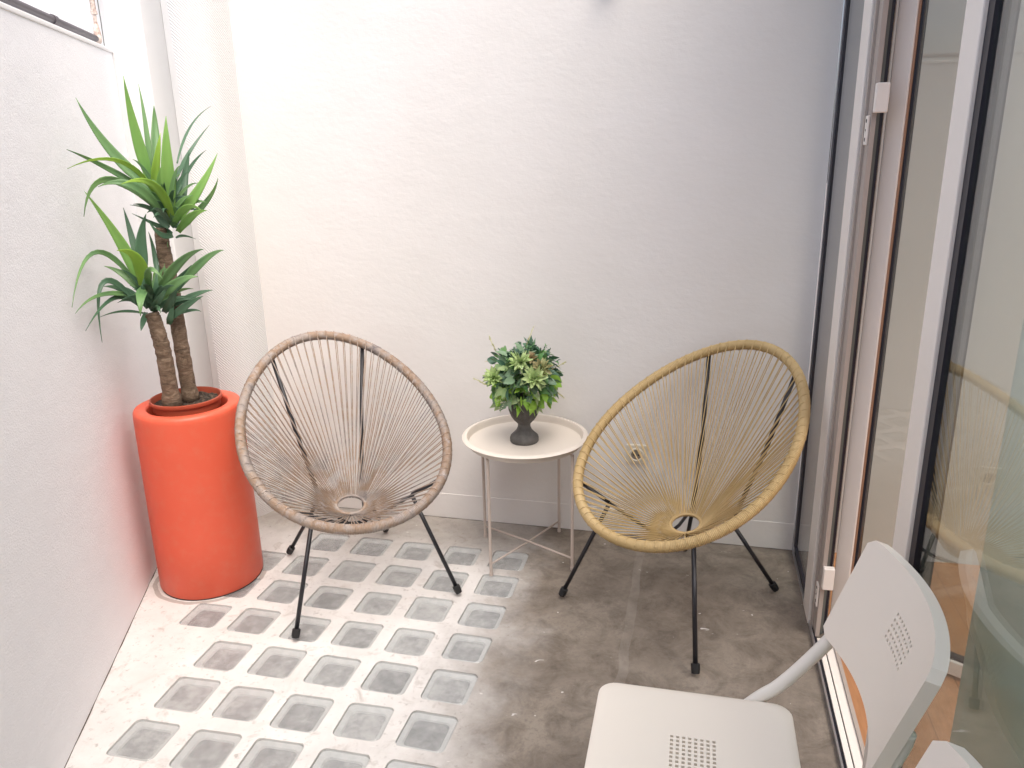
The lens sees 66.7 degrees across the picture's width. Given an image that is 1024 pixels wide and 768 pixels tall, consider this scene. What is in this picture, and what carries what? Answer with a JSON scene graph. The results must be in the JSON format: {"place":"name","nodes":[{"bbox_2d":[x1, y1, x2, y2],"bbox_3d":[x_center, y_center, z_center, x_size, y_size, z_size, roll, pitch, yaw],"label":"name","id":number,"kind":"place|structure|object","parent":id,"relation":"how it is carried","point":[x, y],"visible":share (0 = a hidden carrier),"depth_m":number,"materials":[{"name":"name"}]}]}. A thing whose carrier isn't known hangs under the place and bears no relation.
{"place":"outdoors","nodes":[
{"label":"outdoors","id":0,"kind":"place"},
{"bbox_2d":[65,503,839,767],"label":"ground","id":1,"kind":"structure","parent":0,"point":[549,666],"depth_m":2.60,"materials":[{"name":"grey concrete"}]},
{"bbox_2d":[0,8,161,767],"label":"wall","id":2,"kind":"structure","parent":1,"relation":"on","point":[78,565],"depth_m":2.31,"materials":[{"name":"white paint"}]},
{"bbox_2d":[0,2,112,53],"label":"wall coping","id":3,"kind":"object","parent":2,"relation":"on","point":[16,11],"depth_m":2.45,"materials":[{"name":"paint"}]},
{"bbox_2d":[0,0,98,41],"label":"wall pipe","id":4,"kind":"object","parent":3,"relation":"on","point":[38,13],"depth_m":2.52,"materials":[{"name":"grey metal"}]},
{"bbox_2d":[89,0,104,45],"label":"drain pipe","id":5,"kind":"object","parent":3,"relation":"on","point":[96,28],"visible":0.85,"depth_m":3.01,"materials":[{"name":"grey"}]},
{"bbox_2d":[64,568,156,767],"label":"floor joint","id":6,"kind":"object","parent":1,"relation":"on","point":[107,674],"visible":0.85,"depth_m":2.49,"materials":[{"name":"grey"}]},
{"bbox_2d":[20,0,213,387],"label":"corner pillar","id":7,"kind":"structure","parent":1,"relation":"on","point":[134,36],"depth_m":3.11,"materials":[{"name":"paint"}]},
{"bbox_2d":[107,720,179,761],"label":"glass block","id":8,"kind":"structure","parent":1,"relation":"on","point":[144,740],"depth_m":2.24,"materials":[{"name":"grey glass"}]},
{"bbox_2d":[155,677,219,712],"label":"glass block","id":9,"kind":"structure","parent":1,"relation":"on","point":[187,694],"depth_m":2.43,"materials":[{"name":"grey glass"}]},
{"bbox_2d":[132,390,262,600],"bbox_3d":[-1.194,0.413,2.986,0.385,0.716,0.385,3,17,13],"label":"tall planter","id":10,"kind":"object","parent":1,"relation":"on","point":[201,505],"visible":0.84,"depth_m":2.84,"materials":[{"name":"orange plastic"}]},
{"bbox_2d":[66,76,223,416],"bbox_3d":[-1.241,-0.387,2.696,0.381,1.267,0.679,14,23,40],"label":"yucca plant","id":11,"kind":"object","parent":10,"relation":"in","point":[161,191],"visible":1,"depth_m":2.67,"materials":[{"name":"green plant"}]},
{"bbox_2d":[170,730,240,767],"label":"glass block","id":12,"kind":"structure","parent":1,"relation":"on","point":[205,749],"depth_m":2.20,"materials":[{"name":"grey glass"}]},
{"bbox_2d":[180,603,231,627],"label":"glass block","id":13,"kind":"structure","parent":1,"relation":"on","point":[205,615],"depth_m":2.84,"materials":[{"name":"grey glass"}]},
{"bbox_2d":[194,641,251,671],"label":"glass block","id":14,"kind":"structure","parent":1,"relation":"on","point":[223,656],"depth_m":2.61,"materials":[{"name":"grey glass"}]},
{"bbox_2d":[167,0,285,516],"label":"pillar","id":15,"kind":"structure","parent":1,"relation":"on","point":[202,40],"depth_m":3.19,"materials":[{"name":"white paint"}]},
{"bbox_2d":[224,578,259,597],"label":"glass block","id":16,"kind":"structure","parent":1,"relation":"on","point":[243,592],"depth_m":3.00,"materials":[{"name":"grey glass"}]},
{"bbox_2d":[213,687,273,721],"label":"glass block","id":17,"kind":"structure","parent":1,"relation":"on","point":[246,704],"depth_m":2.38,"materials":[{"name":"grey glass"}]},
{"bbox_2d":[227,608,280,634],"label":"glass block","id":18,"kind":"structure","parent":1,"relation":"on","point":[254,621],"depth_m":2.80,"materials":[{"name":"grey glass"}]},
{"bbox_2d":[238,739,303,767],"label":"glass block","id":19,"kind":"structure","parent":1,"relation":"on","point":[265,753],"depth_m":2.18,"materials":[{"name":"grey glass"}]},
{"bbox_2d":[262,551,285,570],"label":"glass block","id":20,"kind":"structure","parent":1,"relation":"on","point":[271,560],"depth_m":3.23,"materials":[{"name":"grey glass"}]},
{"bbox_2d":[248,647,306,678],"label":"glass block","id":21,"kind":"structure","parent":1,"relation":"on","point":[278,662],"depth_m":2.57,"materials":[{"name":"grey glass"}]},
{"bbox_2d":[257,580,307,603],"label":"glass block","id":22,"kind":"structure","parent":1,"relation":"on","point":[282,591],"depth_m":2.98,"materials":[{"name":"grey glass"}]},
{"bbox_2d":[270,695,333,732],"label":"glass block","id":23,"kind":"structure","parent":1,"relation":"on","point":[303,713],"depth_m":2.34,"materials":[{"name":"grey glass"}]},
{"bbox_2d":[280,616,330,641],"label":"glass block","id":24,"kind":"structure","parent":1,"relation":"on","point":[312,629],"depth_m":2.75,"materials":[{"name":"grey glass"}]},
{"bbox_2d":[282,556,328,576],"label":"glass block","id":25,"kind":"structure","parent":1,"relation":"on","point":[314,568],"depth_m":3.17,"materials":[{"name":"grey glass"}]},
{"bbox_2d":[304,586,352,609],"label":"glass block","id":26,"kind":"structure","parent":1,"relation":"on","point":[328,598],"depth_m":2.94,"materials":[{"name":"grey glass"}]},
{"bbox_2d":[310,534,349,551],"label":"glass block","id":27,"kind":"structure","parent":1,"relation":"on","point":[329,542],"depth_m":3.36,"materials":[{"name":"grey glass"}]},
{"bbox_2d":[304,656,360,687],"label":"glass block","id":28,"kind":"structure","parent":1,"relation":"on","point":[333,671],"depth_m":2.52,"materials":[{"name":"grey glass"}]},
{"bbox_2d":[311,749,369,767],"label":"glass block","id":29,"kind":"structure","parent":1,"relation":"on","point":[328,758],"depth_m":2.15,"materials":[{"name":"grey glass"}]},
{"bbox_2d":[234,330,461,638],"bbox_3d":[-0.624,0.313,2.937,0.770,0.898,0.813,-9,19,-24],"label":"string chair","id":30,"kind":"object","parent":1,"relation":"on","point":[328,501],"visible":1,"depth_m":2.96,"materials":[{"name":"beige wicker"}]},
{"bbox_2d":[329,561,375,581],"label":"glass block","id":31,"kind":"structure","parent":1,"relation":"on","point":[353,571],"depth_m":3.12,"materials":[{"name":"grey glass"}]},
{"bbox_2d":[331,621,382,648],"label":"glass block","id":32,"kind":"structure","parent":1,"relation":"on","point":[358,635],"depth_m":2.71,"materials":[{"name":"grey glass"}]},
{"bbox_2d":[333,703,393,741],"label":"glass block","id":33,"kind":"structure","parent":1,"relation":"on","point":[364,722],"depth_m":2.29,"materials":[{"name":"grey glass"}]},
{"bbox_2d":[350,538,392,556],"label":"glass block","id":34,"kind":"structure","parent":1,"relation":"on","point":[371,547],"depth_m":3.31,"materials":[{"name":"grey glass"}]},
{"bbox_2d":[355,592,401,615],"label":"glass block","id":35,"kind":"structure","parent":1,"relation":"on","point":[376,603],"depth_m":2.89,"materials":[{"name":"grey glass"}]},
{"bbox_2d":[361,662,417,694],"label":"glass block","id":36,"kind":"structure","parent":1,"relation":"on","point":[390,678],"depth_m":2.48,"materials":[{"name":"grey glass"}]},
{"bbox_2d":[376,565,421,586],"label":"glass block","id":37,"kind":"structure","parent":1,"relation":"on","point":[395,575],"depth_m":3.08,"materials":[{"name":"grey glass"}]},
{"bbox_2d":[385,628,434,655],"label":"glass block","id":38,"kind":"structure","parent":1,"relation":"on","point":[406,641],"depth_m":2.67,"materials":[{"name":"grey glass"}]},
{"bbox_2d":[386,760,435,767],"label":"glass block","id":39,"kind":"structure","parent":1,"relation":"on","point":[397,764],"depth_m":2.12,"materials":[{"name":"grey glass"}]},
{"bbox_2d":[395,542,434,560],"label":"glass block","id":40,"kind":"structure","parent":1,"relation":"on","point":[415,551],"depth_m":3.27,"materials":[{"name":"grey glass"}]},
{"bbox_2d":[396,711,457,752],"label":"glass block","id":41,"kind":"structure","parent":1,"relation":"on","point":[424,731],"depth_m":2.25,"materials":[{"name":"grey glass"}]},
{"bbox_2d":[405,597,452,621],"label":"glass block","id":42,"kind":"structure","parent":1,"relation":"on","point":[429,609],"depth_m":2.85,"materials":[{"name":"grey glass"}]},
{"bbox_2d":[424,570,468,592],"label":"glass block","id":43,"kind":"structure","parent":1,"relation":"on","point":[439,580],"depth_m":3.04,"materials":[{"name":"grey glass"}]},
{"bbox_2d":[421,670,477,704],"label":"glass block","id":44,"kind":"structure","parent":1,"relation":"on","point":[450,687],"depth_m":2.44,"materials":[{"name":"grey glass"}]},
{"bbox_2d":[441,547,480,565],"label":"glass block","id":45,"kind":"structure","parent":1,"relation":"on","point":[461,556],"depth_m":3.22,"materials":[{"name":"grey glass"}]},
{"bbox_2d":[442,634,491,662],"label":"glass block","id":46,"kind":"structure","parent":1,"relation":"on","point":[467,648],"depth_m":2.62,"materials":[{"name":"grey glass"}]},
{"bbox_2d":[458,603,505,628],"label":"glass block","id":47,"kind":"structure","parent":1,"relation":"on","point":[478,615],"depth_m":2.80,"materials":[{"name":"grey glass"}]},
{"bbox_2d":[474,575,517,597],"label":"glass block","id":48,"kind":"structure","parent":1,"relation":"on","point":[498,586],"depth_m":2.99,"materials":[{"name":"grey glass"}]},
{"bbox_2d":[488,551,527,570],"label":"glass block","id":49,"kind":"structure","parent":1,"relation":"on","point":[513,561],"depth_m":3.17,"materials":[{"name":"grey glass"}]},
{"bbox_2d":[462,414,587,575],"bbox_3d":[0.056,0.444,3.131,0.495,0.522,0.495,3,17,13],"label":"side table","id":50,"kind":"object","parent":1,"relation":"on","point":[489,438],"visible":0.84,"depth_m":3.06,"materials":[{"name":"beige metal"}]},
{"bbox_2d":[508,392,538,445],"bbox_3d":[0.047,0.138,3.035,0.132,0.180,0.132,3,17,13],"label":"stone urn","id":51,"kind":"object","parent":50,"relation":"on","point":[524,433],"visible":0.65,"depth_m":3.01,"materials":[{"name":"grey stone"}]},
{"bbox_2d":[473,327,566,416],"bbox_3d":[0.036,-0.062,2.969,0.343,0.332,0.318,3,17,13],"label":"bouquet","id":52,"kind":"object","parent":51,"relation":"in","point":[532,363],"visible":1,"depth_m":2.90,"materials":[{"name":"green plant"}]},
{"bbox_2d":[228,0,843,523],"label":"back wall","id":53,"kind":"structure","parent":1,"relation":"on","point":[610,202],"depth_m":3.04,"materials":[{"name":"white paint"}]},
{"bbox_2d":[160,0,219,388],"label":"recessed wall strip","id":54,"kind":"object","parent":53,"relation":"attached to","point":[173,72],"visible":0.11,"depth_m":3.26,"materials":[{"name":"paint"}]},
{"bbox_2d":[287,480,793,549],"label":"wall plinth","id":55,"kind":"structure","parent":53,"relation":"attached to","point":[767,534],"depth_m":3.41,"materials":[{"name":"white paint"}]},
{"bbox_2d":[626,444,646,463],"bbox_3d":[0.514,0.291,3.216,0.084,0.084,0.020,3,17,13],"label":"wall socket","id":56,"kind":"object","parent":53,"relation":"attached to","point":[631,454],"depth_m":3.21,"materials":[{"name":"beige plastic"}]},
{"bbox_2d":[321,505,785,549],"bbox_3d":[0.099,0.625,3.426,2.130,0.001,0.006,3,17,13],"label":"floor joint","id":57,"kind":"object","parent":1,"relation":"on","point":[563,528],"visible":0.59,"depth_m":3.43,"materials":[{"name":"grey"}]},
{"bbox_2d":[558,339,810,673],"bbox_3d":[0.623,0.350,2.730,0.813,0.898,0.770,-15,22,-38],"label":"string chair","id":58,"kind":"object","parent":1,"relation":"on","point":[725,514],"visible":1,"depth_m":2.77,"materials":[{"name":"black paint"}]},
{"bbox_2d":[584,541,949,767],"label":"folding chair","id":59,"kind":"object","parent":1,"relation":"on","point":[886,634],"visible":1,"depth_m":1.51,"materials":[{"name":"beige plastic"}]},
{"bbox_2d":[808,620,864,767],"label":"door threshold","id":60,"kind":"object","parent":1,"relation":"on","point":[849,743],"depth_m":2.27,"materials":[{"name":"silver metal"}]},
{"bbox_2d":[862,0,1020,767],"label":"closed door leaf","id":61,"kind":"object","parent":60,"relation":"on","point":[985,62],"visible":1,"depth_m":1.39,"materials":[{"name":"white metal"}]},
{"bbox_2d":[810,0,895,636],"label":"door jamb","id":62,"kind":"object","parent":1,"relation":"on","point":[877,97],"depth_m":2.30,"materials":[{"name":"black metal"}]},
{"bbox_2d":[792,0,896,622],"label":"side window","id":63,"kind":"structure","parent":62,"relation":"attached to","point":[854,52],"depth_m":2.58,"materials":[{"name":"silver metal"}]},
{"bbox_2d":[830,0,964,677],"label":"open door leaf","id":64,"kind":"object","parent":62,"relation":"attached to","point":[906,68],"visible":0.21,"depth_m":2.29,"materials":[{"name":"white metal"}]},
{"bbox_2d":[916,741,982,767],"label":"folding chair","id":65,"kind":"object","parent":1,"relation":"on","point":[942,754],"visible":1,"depth_m":1.00,"materials":[{"name":"beige plastic"}]},
{"bbox_2d":[828,553,979,767],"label":"wood floor","id":66,"kind":"structure","parent":0,"point":[953,587],"depth_m":2.54,"materials":[{"name":"brown wood"}]},
{"bbox_2d":[835,0,1023,564],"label":"room end wall","id":67,"kind":"structure","parent":66,"relation":"on","point":[994,339],"depth_m":2.79,"materials":[{"name":"beige paint"}]},
{"bbox_2d":[950,319,1023,767],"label":"frosted glass panel","id":68,"kind":"object","parent":66,"relation":"on","point":[987,731],"depth_m":1.26,"materials":[{"name":"clear glass"}]}
]}

